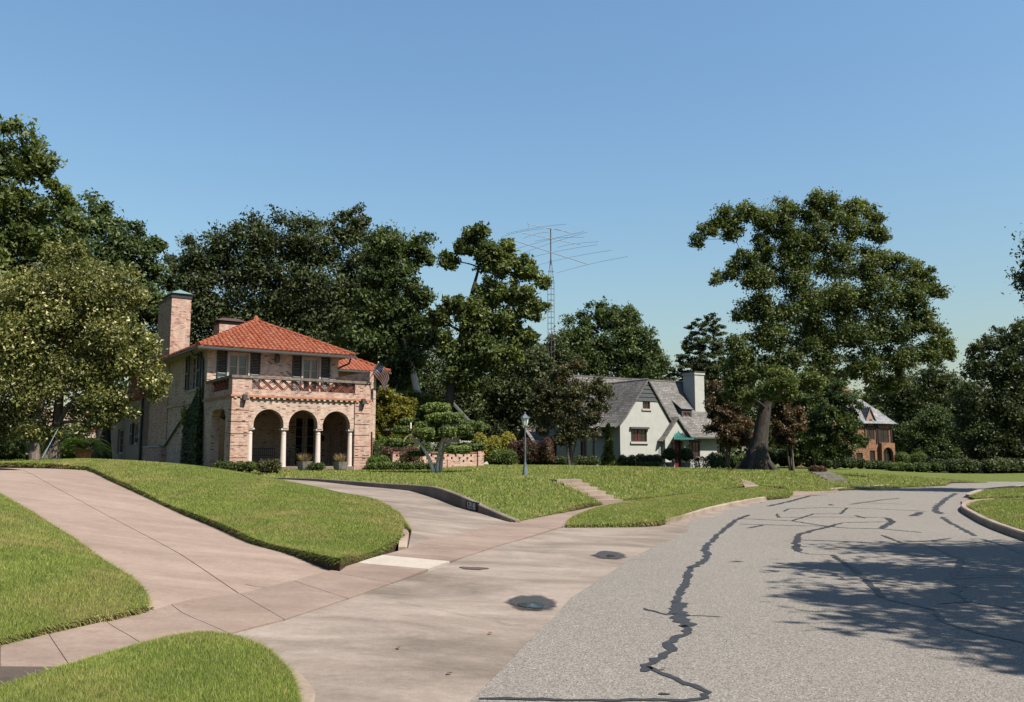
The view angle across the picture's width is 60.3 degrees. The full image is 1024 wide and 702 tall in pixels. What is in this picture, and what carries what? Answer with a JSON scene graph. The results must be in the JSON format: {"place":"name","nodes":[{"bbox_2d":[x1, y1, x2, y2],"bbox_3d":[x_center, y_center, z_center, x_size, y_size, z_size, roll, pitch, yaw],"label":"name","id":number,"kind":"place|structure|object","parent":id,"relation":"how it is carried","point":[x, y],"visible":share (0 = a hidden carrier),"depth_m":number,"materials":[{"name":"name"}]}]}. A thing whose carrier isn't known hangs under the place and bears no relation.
{"place":"outdoors","nodes":[
{"label":"outdoors","id":0,"kind":"place"},
{"bbox_2d":[0,492,154,644],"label":"lawn","id":1,"kind":"structure","parent":0,"point":[4,641],"depth_m":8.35,"materials":[{"name":"plant"}]},
{"bbox_2d":[0,628,306,701],"bbox_3d":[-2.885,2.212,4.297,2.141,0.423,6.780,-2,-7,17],"label":"lawn","id":2,"kind":"structure","parent":0,"point":[177,682],"depth_m":5.83,"materials":[{"name":"plant"}]},
{"bbox_2d":[0,458,411,570],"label":"lawn","id":3,"kind":"structure","parent":0,"point":[325,564],"depth_m":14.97,"materials":[{"name":"plant"}]},
{"bbox_2d":[50,438,113,457],"bbox_3d":[-13.377,3.100,27.405,1.841,0.781,1.970,-2,-7,20],"label":"fern pot","id":4,"kind":"object","parent":3,"relation":"on","point":[82,453],"visible":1,"depth_m":27.27,"materials":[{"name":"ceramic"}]},
{"bbox_2d":[0,236,172,459],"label":"crape myrtle","id":5,"kind":"object","parent":3,"relation":"on","point":[90,374],"visible":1,"depth_m":28.88,"materials":[{"name":"green plant"}]},
{"bbox_2d":[0,468,507,611],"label":"driveway","id":6,"kind":"structure","parent":0,"point":[169,556],"depth_m":14.70,"materials":[{"name":"concrete"}]},
{"bbox_2d":[398,527,408,550],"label":"kerb","id":7,"kind":"structure","parent":6,"relation":"on","point":[404,542],"depth_m":15.35,"materials":[{"name":"concrete"}]},
{"bbox_2d":[0,499,640,685],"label":"sidewalk","id":8,"kind":"structure","parent":0,"point":[239,612],"depth_m":9.29,"materials":[{"name":"concrete"}]},
{"bbox_2d":[234,501,764,701],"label":"apron","id":9,"kind":"object","parent":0,"point":[437,624],"visible":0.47,"depth_m":8.82,"materials":[{"name":"concrete"}]},
{"bbox_2d":[293,671,314,701],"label":"kerb","id":10,"kind":"structure","parent":9,"relation":"on","point":[310,691],"depth_m":6.26,"materials":[{"name":"concrete"}]},
{"bbox_2d":[507,595,554,609],"bbox_3d":[0.229,2.894,10.154,0.848,0.036,1.600,0,-7,0],"label":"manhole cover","id":11,"kind":"object","parent":9,"relation":"on","point":[531,602],"visible":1,"depth_m":10.11,"materials":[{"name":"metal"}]},
{"bbox_2d":[593,551,625,558],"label":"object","id":12,"kind":"object","parent":9,"relation":"on","point":[608,554],"visible":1,"depth_m":15.00,"materials":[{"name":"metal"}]},
{"bbox_2d":[0,0,1023,457],"label":"sky","id":13,"kind":"structure","parent":0,"point":[620,123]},
{"bbox_2d":[177,462,1023,520],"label":"lawn","id":14,"kind":"structure","parent":0,"point":[980,477],"depth_m":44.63,"materials":[{"name":"plant"}]},
{"bbox_2d":[0,420,93,460],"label":"dark shrub","id":15,"kind":"object","parent":14,"relation":"on","point":[19,450],"visible":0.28,"depth_m":39.20,"materials":[{"name":"green plant"}]},
{"bbox_2d":[0,113,98,382],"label":"oak tree","id":16,"kind":"object","parent":14,"relation":"on","point":[27,227],"visible":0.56,"depth_m":46.74,"materials":[{"name":"green plant"}]},
{"bbox_2d":[6,408,95,457],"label":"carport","id":17,"kind":"object","parent":14,"relation":"on","point":[94,435],"visible":0.06,"depth_m":72.30,"materials":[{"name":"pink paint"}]},
{"bbox_2d":[41,187,177,458],"bbox_3d":[-27.584,-1.702,59.018,10.915,18.881,6.924,0,-7,0],"label":"oak tree","id":18,"kind":"object","parent":14,"relation":"on","point":[117,243],"visible":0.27,"depth_m":58.53,"materials":[{"name":"green plant"}]},
{"bbox_2d":[211,460,258,472],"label":"porch shrub","id":19,"kind":"object","parent":14,"relation":"on","point":[241,466],"visible":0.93,"depth_m":37.79,"materials":[{"name":"green plant"}]},
{"bbox_2d":[111,290,391,469],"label":"brick house","id":20,"kind":"structure","parent":14,"relation":"on","point":[263,384],"depth_m":45.55,"materials":[{"name":"beige brick"}]},
{"bbox_2d":[119,429,123,453],"bbox_3d":[-26.092,6.060,59.141,0.100,1.650,2.000,5,-8,-34],"label":"window","id":21,"kind":"structure","parent":20,"relation":"in","point":[121,430],"depth_m":59.59,"materials":[{"name":"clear glass"}]},
{"bbox_2d":[179,387,203,465],"bbox_3d":[-16.179,3.997,44.512,0.563,4.292,3.182,5,-8,-34],"label":"ivy","id":22,"kind":"object","parent":20,"relation":"attached to","point":[191,453],"visible":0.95,"depth_m":44.03,"materials":[{"name":"green plant"}]},
{"bbox_2d":[192,356,196,389],"bbox_3d":[-16.411,1.150,45.928,0.100,1.770,1.450,5,-8,-34],"label":"window","id":23,"kind":"structure","parent":20,"relation":"in","point":[194,358],"depth_m":46.32,"materials":[{"name":"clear glass"}]},
{"bbox_2d":[218,416,224,462],"bbox_3d":[-14.545,4.468,43.941,0.550,2.490,0.100,5,-8,-34],"label":"porch door","id":24,"kind":"structure","parent":20,"relation":"in","point":[222,418],"depth_m":43.99,"materials":[{"name":"black glass"}]},
{"bbox_2d":[229,354,247,374],"bbox_3d":[-13.915,1.346,44.660,0.980,2.380,0.100,5,-8,-34],"label":"window","id":25,"kind":"structure","parent":20,"relation":"in","point":[238,363],"depth_m":44.72,"materials":[{"name":"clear glass"}]},
{"bbox_2d":[252,448,277,458],"bbox_3d":[-12.655,5.269,43.866,1.900,0.901,0.550,5,-8,-34],"label":"bench","id":26,"kind":"object","parent":20,"relation":"on","point":[264,453],"visible":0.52,"depth_m":44.24,"materials":[{"name":"black metal"}]},
{"bbox_2d":[295,417,303,464],"bbox_3d":[-11.177,4.729,46.217,0.470,2.510,0.100,5,-8,-34],"label":"porch door","id":27,"kind":"structure","parent":20,"relation":"in","point":[299,420],"depth_m":46.26,"materials":[{"name":"black glass"}]},
{"bbox_2d":[307,417,314,462],"bbox_3d":[-10.666,4.770,46.561,0.470,2.510,0.100,5,-8,-34],"label":"porch door","id":28,"kind":"structure","parent":20,"relation":"in","point":[310,433],"depth_m":46.58,"materials":[{"name":"black glass"}]},
{"bbox_2d":[303,358,318,391],"bbox_3d":[-10.730,1.602,46.809,0.900,2.380,0.100,5,-8,-34],"label":"window","id":29,"kind":"structure","parent":20,"relation":"in","point":[310,366],"depth_m":46.88,"materials":[{"name":"clear glass"}]},
{"bbox_2d":[368,361,389,391],"bbox_3d":[-6.627,1.299,43.885,0.683,1.450,1.171,6,-9,-40],"label":"flag","id":30,"kind":"object","parent":20,"relation":"attached to","point":[380,373],"visible":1,"depth_m":43.74,"materials":[{"name":"multicoloured fabric"}]},
{"bbox_2d":[257,458,282,473],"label":"porch shrub","id":31,"kind":"object","parent":14,"relation":"on","point":[270,466],"visible":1,"depth_m":37.75,"materials":[{"name":"green plant"}]},
{"bbox_2d":[148,201,402,345],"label":"live oak","id":32,"kind":"object","parent":14,"relation":"on","point":[311,306],"visible":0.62,"depth_m":68.00,"materials":[{"name":"green plant"}]},
{"bbox_2d":[296,452,312,470],"bbox_3d":[-9.451,5.076,40.280,0.915,0.970,0.980,0,-7,0],"label":"grass planter","id":33,"kind":"object","parent":14,"relation":"on","point":[304,461],"visible":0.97,"depth_m":40.03,"materials":[{"name":"grey stone"}]},
{"bbox_2d":[307,462,326,470],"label":"shrub","id":34,"kind":"object","parent":14,"relation":"on","point":[312,466],"visible":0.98,"depth_m":39.99,"materials":[{"name":"green plant"}]},
{"bbox_2d":[332,453,348,470],"bbox_3d":[-8.038,5.217,41.261,0.963,0.970,0.955,0,-7,0],"label":"grass planter","id":35,"kind":"object","parent":14,"relation":"on","point":[340,464],"visible":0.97,"depth_m":41.04,"materials":[{"name":"grey stone"}]},
{"bbox_2d":[332,328,421,391],"bbox_3d":[-9.737,3.146,61.924,6.892,10.326,3.748,0,-7,0],"label":"bright tree","id":36,"kind":"object","parent":14,"relation":"on","point":[336,341],"visible":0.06,"depth_m":62.05,"materials":[{"name":"green plant"}]},
{"bbox_2d":[366,455,390,466],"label":"shrub","id":37,"kind":"object","parent":14,"relation":"on","point":[373,459],"visible":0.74,"depth_m":43.04,"materials":[{"name":"green plant"}]},
{"bbox_2d":[372,441,399,456],"bbox_3d":[-6.439,5.449,45.634,2.166,1.588,1.688,0,-7,0],"label":"barberry","id":38,"kind":"object","parent":14,"relation":"on","point":[376,450],"visible":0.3,"depth_m":45.27,"materials":[{"name":"green plant"}]},
{"bbox_2d":[336,219,453,443],"bbox_3d":[-8.043,-0.571,60.363,8.236,17.490,4.998,0,-7,0],"label":"pecan tree","id":39,"kind":"object","parent":14,"relation":"on","point":[391,253],"visible":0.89,"depth_m":60.15,"materials":[{"name":"green plant"}]},
{"bbox_2d":[271,477,520,522],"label":"retaining wall","id":40,"kind":"structure","parent":14,"relation":"on","point":[451,497],"depth_m":25.57,"materials":[{"name":"grey concrete"}]},
{"bbox_2d":[466,500,478,510],"bbox_3d":[-1.025,4.001,22.821,0.068,0.248,0.792,3,-7,-24],"label":"house number","id":41,"kind":"object","parent":40,"relation":"attached to","point":[471,505],"visible":1,"depth_m":22.79,"materials":[{"name":"black paint"}]},
{"bbox_2d":[375,385,418,445],"bbox_3d":[-7.423,4.651,53.858,3.909,5.392,2.376,0,-7,0],"label":"golden tree","id":42,"kind":"object","parent":14,"relation":"on","point":[390,412],"visible":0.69,"depth_m":53.62,"materials":[{"name":"yellow plant"}]},
{"bbox_2d":[364,461,435,470],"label":"groundcover","id":43,"kind":"object","parent":14,"relation":"on","point":[385,465],"visible":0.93,"depth_m":42.45,"materials":[{"name":"green plant"}]},
{"bbox_2d":[380,446,423,462],"bbox_3d":[-5.622,5.435,44.568,2.311,1.392,1.445,-2,-7,14],"label":"barberry","id":44,"kind":"object","parent":14,"relation":"on","point":[404,456],"visible":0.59,"depth_m":44.27,"materials":[{"name":"red plant"}]},
{"bbox_2d":[374,288,445,427],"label":"dark tree","id":45,"kind":"object","parent":14,"relation":"on","point":[432,366],"visible":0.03,"depth_m":79.34,"materials":[{"name":"green plant"}]},
{"bbox_2d":[397,389,440,442],"bbox_3d":[-5.824,5.164,57.802,3.450,5.359,2.656,4,-8,-27],"label":"light green tree","id":46,"kind":"object","parent":14,"relation":"on","point":[423,399],"visible":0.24,"depth_m":57.75,"materials":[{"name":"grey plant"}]},
{"bbox_2d":[404,439,465,451],"bbox_3d":[-5.005,6.444,55.614,5.063,1.817,1.576,0,-7,0],"label":"clipped hedge","id":47,"kind":"object","parent":14,"relation":"on","point":[428,446],"visible":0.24,"depth_m":55.44,"materials":[{"name":"green plant"}]},
{"bbox_2d":[383,402,488,472],"bbox_3d":[-3.404,3.840,39.360,4.723,3.201,2.345,0,-7,0],"label":"topiary tree","id":48,"kind":"object","parent":14,"relation":"on","point":[440,413],"visible":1,"depth_m":39.09,"materials":[{"name":"green plant"}]},
{"bbox_2d":[390,450,484,469],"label":"garden wall","id":49,"kind":"structure","parent":14,"relation":"on","point":[474,458],"depth_m":47.08,"materials":[{"name":"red brick"}]},
{"bbox_2d":[409,402,503,463],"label":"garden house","id":50,"kind":"structure","parent":14,"relation":"on","point":[456,408],"depth_m":65.85,"materials":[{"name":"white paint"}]},
{"bbox_2d":[408,333,557,441],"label":"magnolia tree","id":51,"kind":"object","parent":14,"relation":"on","point":[507,394],"visible":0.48,"depth_m":70.95,"materials":[{"name":"green plant"}]},
{"bbox_2d":[421,220,553,450],"bbox_3d":[-1.530,-0.447,56.298,8.620,16.226,3.930,0,-7,0],"label":"pecan tree","id":52,"kind":"object","parent":14,"relation":"on","point":[473,356],"visible":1,"depth_m":56.27,"materials":[{"name":"green plant"}]},
{"bbox_2d":[470,430,515,464],"bbox_3d":[-1.171,6.204,55.754,3.250,2.389,1.973,1,-7,-11],"label":"rounded shrub","id":53,"kind":"object","parent":14,"relation":"on","point":[501,443],"visible":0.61,"depth_m":55.40,"materials":[{"name":"yellow plant"}]},
{"bbox_2d":[488,448,518,464],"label":"clipped shrub","id":54,"kind":"object","parent":14,"relation":"on","point":[505,456],"visible":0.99,"depth_m":51.26,"materials":[{"name":"green plant"}]},
{"bbox_2d":[520,412,529,474],"bbox_3d":[0.497,3.595,33.611,0.350,2.550,0.303,0,-7,0],"label":"lamp post","id":55,"kind":"object","parent":14,"relation":"on","point":[524,418],"visible":0.94,"depth_m":33.60,"materials":[{"name":"grey metal"}]},
{"bbox_2d":[507,437,554,464],"bbox_3d":[1.135,6.155,53.570,2.972,1.936,1.849,0,-7,0],"label":"red hedge","id":56,"kind":"object","parent":14,"relation":"on","point":[536,453],"visible":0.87,"depth_m":53.23,"materials":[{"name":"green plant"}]},
{"bbox_2d":[488,329,584,435],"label":"dark tree","id":57,"kind":"object","parent":14,"relation":"on","point":[560,352],"visible":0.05,"depth_m":89.81,"materials":[{"name":"green plant"}]},
{"bbox_2d":[66,370,1022,458],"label":"wood","id":58,"kind":"object","parent":14,"relation":"on","point":[771,439],"visible":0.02,"depth_m":143.83,"materials":[{"name":"green plant"}]},
{"bbox_2d":[518,455,600,465],"bbox_3d":[3.216,7.488,59.563,5.706,0.988,1.261,0,-7,0],"label":"dark shrub","id":59,"kind":"object","parent":14,"relation":"on","point":[583,460],"visible":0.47,"depth_m":59.37,"materials":[{"name":"green plant"}]},
{"bbox_2d":[502,222,623,371],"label":"antenna mast","id":60,"kind":"object","parent":14,"relation":"on","point":[551,334],"visible":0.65,"depth_m":83.31,"materials":[{"name":"metal"}]},
{"bbox_2d":[524,354,618,464],"bbox_3d":[3.813,3.982,56.962,6.180,7.700,2.485,0,-7,0],"label":"crape myrtle","id":61,"kind":"object","parent":14,"relation":"on","point":[574,394],"visible":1,"depth_m":56.69,"materials":[{"name":"green plant"}]},
{"bbox_2d":[549,479,622,504],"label":"garden steps","id":62,"kind":"structure","parent":14,"relation":"on","point":[598,494],"depth_m":29.41,"materials":[{"name":"concrete"}]},
{"bbox_2d":[600,422,619,465],"bbox_3d":[6.760,6.558,60.855,1.513,3.299,1.108,0,-7,0],"label":"climbing shrub","id":63,"kind":"object","parent":14,"relation":"on","point":[608,457],"visible":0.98,"depth_m":60.67,"materials":[{"name":"green plant"}]},
{"bbox_2d":[553,295,674,379],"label":"elm tree","id":64,"kind":"object","parent":14,"relation":"on","point":[603,356],"visible":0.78,"depth_m":95.67,"materials":[{"name":"green plant"}]},
{"bbox_2d":[517,371,718,467],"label":"grey house","id":65,"kind":"structure","parent":14,"relation":"on","point":[646,416],"depth_m":66.22,"materials":[{"name":"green paint"}]},
{"bbox_2d":[631,429,646,441],"bbox_3d":[9.250,6.206,64.741,1.520,0.910,0.100,4,-8,-32],"label":"window","id":66,"kind":"structure","parent":65,"relation":"in","point":[637,435],"depth_m":64.74,"materials":[{"name":"glass"}]},
{"bbox_2d":[671,440,679,466],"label":"front door","id":67,"kind":"structure","parent":65,"relation":"in","point":[677,443],"depth_m":66.45,"materials":[{"name":"red paint"}]},
{"bbox_2d":[689,442,699,456],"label":"window","id":68,"kind":"structure","parent":65,"relation":"in","point":[695,446],"depth_m":69.88,"materials":[{"name":"glass"}]},
{"bbox_2d":[617,453,663,465],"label":"clipped hedge","id":69,"kind":"object","parent":14,"relation":"on","point":[630,460],"visible":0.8,"depth_m":60.50,"materials":[{"name":"green plant"}]},
{"bbox_2d":[635,461,661,466],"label":"shrub","id":70,"kind":"object","parent":14,"relation":"on","point":[649,464],"visible":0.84,"depth_m":59.54,"materials":[{"name":"green plant"}]},
{"bbox_2d":[661,448,677,466],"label":"potted shrub","id":71,"kind":"object","parent":14,"relation":"on","point":[669,454],"visible":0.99,"depth_m":60.29,"materials":[{"name":"green plant"}]},
{"bbox_2d":[677,448,693,467],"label":"potted shrub","id":72,"kind":"object","parent":14,"relation":"on","point":[684,454],"visible":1,"depth_m":60.29,"materials":[{"name":"green plant"}]},
{"bbox_2d":[655,312,749,396],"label":"cedar tree","id":73,"kind":"object","parent":14,"relation":"on","point":[700,362],"visible":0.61,"depth_m":100.32,"materials":[{"name":"green plant"}]},
{"bbox_2d":[685,456,726,467],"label":"leggy shrub","id":74,"kind":"object","parent":14,"relation":"on","point":[707,459],"visible":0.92,"depth_m":61.91,"materials":[{"name":"green plant"}]},
{"bbox_2d":[707,451,744,468],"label":"dark shrub","id":75,"kind":"object","parent":14,"relation":"on","point":[736,460],"visible":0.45,"depth_m":67.15,"materials":[{"name":"green plant"}]},
{"bbox_2d":[700,379,755,468],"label":"crape myrtle","id":76,"kind":"object","parent":14,"relation":"on","point":[729,425],"visible":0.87,"depth_m":65.45,"materials":[{"name":"brown plant"}]},
{"bbox_2d":[769,389,809,470],"bbox_3d":[19.983,5.777,63.843,3.187,6.628,2.130,0,-7,0],"label":"crape myrtle","id":77,"kind":"object","parent":14,"relation":"on","point":[783,419],"visible":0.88,"depth_m":63.49,"materials":[{"name":"brown plant"}]},
{"bbox_2d":[768,446,855,467],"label":"dark shrub","id":78,"kind":"object","parent":14,"relation":"on","point":[776,456],"visible":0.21,"depth_m":76.84,"materials":[{"name":"green plant"}]},
{"bbox_2d":[781,366,850,465],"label":"holly tree","id":79,"kind":"object","parent":14,"relation":"on","point":[798,451],"visible":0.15,"depth_m":73.38,"materials":[{"name":"green plant"}]},
{"bbox_2d":[807,465,826,471],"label":"shrub","id":80,"kind":"object","parent":14,"relation":"on","point":[815,468],"visible":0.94,"depth_m":53.39,"materials":[{"name":"red plant"}]},
{"bbox_2d":[687,186,961,469],"bbox_3d":[20.056,-1.415,56.453,16.444,18.975,7.059,2,-7,-20],"label":"great oak","id":81,"kind":"object","parent":14,"relation":"on","point":[811,308],"visible":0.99,"depth_m":56.25,"materials":[{"name":"green plant"}]},
{"bbox_2d":[810,472,847,481],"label":"stone steps","id":82,"kind":"structure","parent":14,"relation":"on","point":[833,476],"depth_m":51.20,"materials":[{"name":"grey stone"}]},
{"bbox_2d":[794,378,870,468],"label":"young oak","id":83,"kind":"object","parent":14,"relation":"on","point":[832,410],"visible":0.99,"depth_m":69.36,"materials":[{"name":"green plant"}]},
{"bbox_2d":[821,457,867,468],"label":"dark shrub","id":84,"kind":"object","parent":14,"relation":"on","point":[859,463],"visible":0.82,"depth_m":75.08,"materials":[{"name":"green plant"}]},
{"bbox_2d":[816,388,896,461],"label":"tudor house","id":85,"kind":"structure","parent":14,"relation":"on","point":[878,432],"depth_m":112.04,"materials":[{"name":"orange brick"}]},
{"bbox_2d":[879,428,888,442],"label":"window","id":86,"kind":"structure","parent":85,"relation":"in","point":[883,433],"depth_m":112.54,"materials":[{"name":"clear glass"}]},
{"bbox_2d":[865,460,892,469],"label":"clipped hedge","id":87,"kind":"object","parent":14,"relation":"on","point":[876,464],"visible":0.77,"depth_m":86.82,"materials":[{"name":"green plant"}]},
{"bbox_2d":[893,451,909,463],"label":"ball topiary","id":88,"kind":"object","parent":14,"relation":"on","point":[902,456],"visible":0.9,"depth_m":94.89,"materials":[{"name":"green plant"}]},
{"bbox_2d":[884,461,942,471],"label":"clipped hedge","id":89,"kind":"object","parent":14,"relation":"on","point":[915,467],"visible":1,"depth_m":82.78,"materials":[{"name":"green plant"}]},
{"bbox_2d":[863,363,973,462],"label":"dark tree","id":90,"kind":"object","parent":14,"relation":"on","point":[930,386],"visible":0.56,"depth_m":126.90,"materials":[{"name":"green plant"}]},
{"bbox_2d":[909,452,929,462],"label":"ball topiary","id":91,"kind":"object","parent":14,"relation":"on","point":[919,457],"visible":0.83,"depth_m":96.78,"materials":[{"name":"green plant"}]},
{"bbox_2d":[898,404,968,460],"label":"magnolia tree","id":92,"kind":"object","parent":14,"relation":"on","point":[939,442],"visible":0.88,"depth_m":104.03,"materials":[{"name":"green plant"}]},
{"bbox_2d":[928,456,1023,472],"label":"dark shrub","id":93,"kind":"object","parent":14,"relation":"on","point":[986,465],"visible":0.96,"depth_m":82.65,"materials":[{"name":"green plant"}]},
{"bbox_2d":[943,316,1023,461],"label":"dark tree","id":94,"kind":"object","parent":14,"relation":"on","point":[987,441],"visible":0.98,"depth_m":85.45,"materials":[{"name":"green plant"}]},
{"bbox_2d":[564,486,792,527],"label":"lawn","id":95,"kind":"structure","parent":0,"point":[647,522],"depth_m":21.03,"materials":[{"name":"plant"}]},
{"bbox_2d":[470,482,1023,701],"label":"road","id":96,"kind":"structure","parent":0,"point":[922,600],"depth_m":9.48,"materials":[{"name":"grey asphalt"}]},
{"bbox_2d":[665,497,766,524],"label":"kerb","id":97,"kind":"structure","parent":96,"relation":"on","point":[709,509],"depth_m":27.39,"materials":[{"name":"concrete"}]},
{"bbox_2d":[961,499,1023,541],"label":"kerb","id":98,"kind":"structure","parent":96,"relation":"on","point":[1004,529],"depth_m":21.01,"materials":[{"name":"concrete"}]},
{"bbox_2d":[790,490,835,496],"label":"driveway","id":99,"kind":"structure","parent":0,"point":[800,493],"depth_m":40.41,"materials":[{"name":"concrete"}]},
{"bbox_2d":[967,498,1023,529],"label":"lawn","id":100,"kind":"structure","parent":0,"point":[1005,518],"depth_m":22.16,"materials":[{"name":"plant"}]},
{"bbox_2d":[969,486,1023,499],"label":"lawn","id":101,"kind":"structure","parent":0,"point":[972,498],"depth_m":34.47,"materials":[{"name":"plant"}]},
{"bbox_2d":[1002,223,1023,322],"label":"pecan tree","id":102,"kind":"object","parent":101,"relation":"on","point":[1019,279],"visible":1,"depth_m":42.07,"materials":[{"name":"green plant"}]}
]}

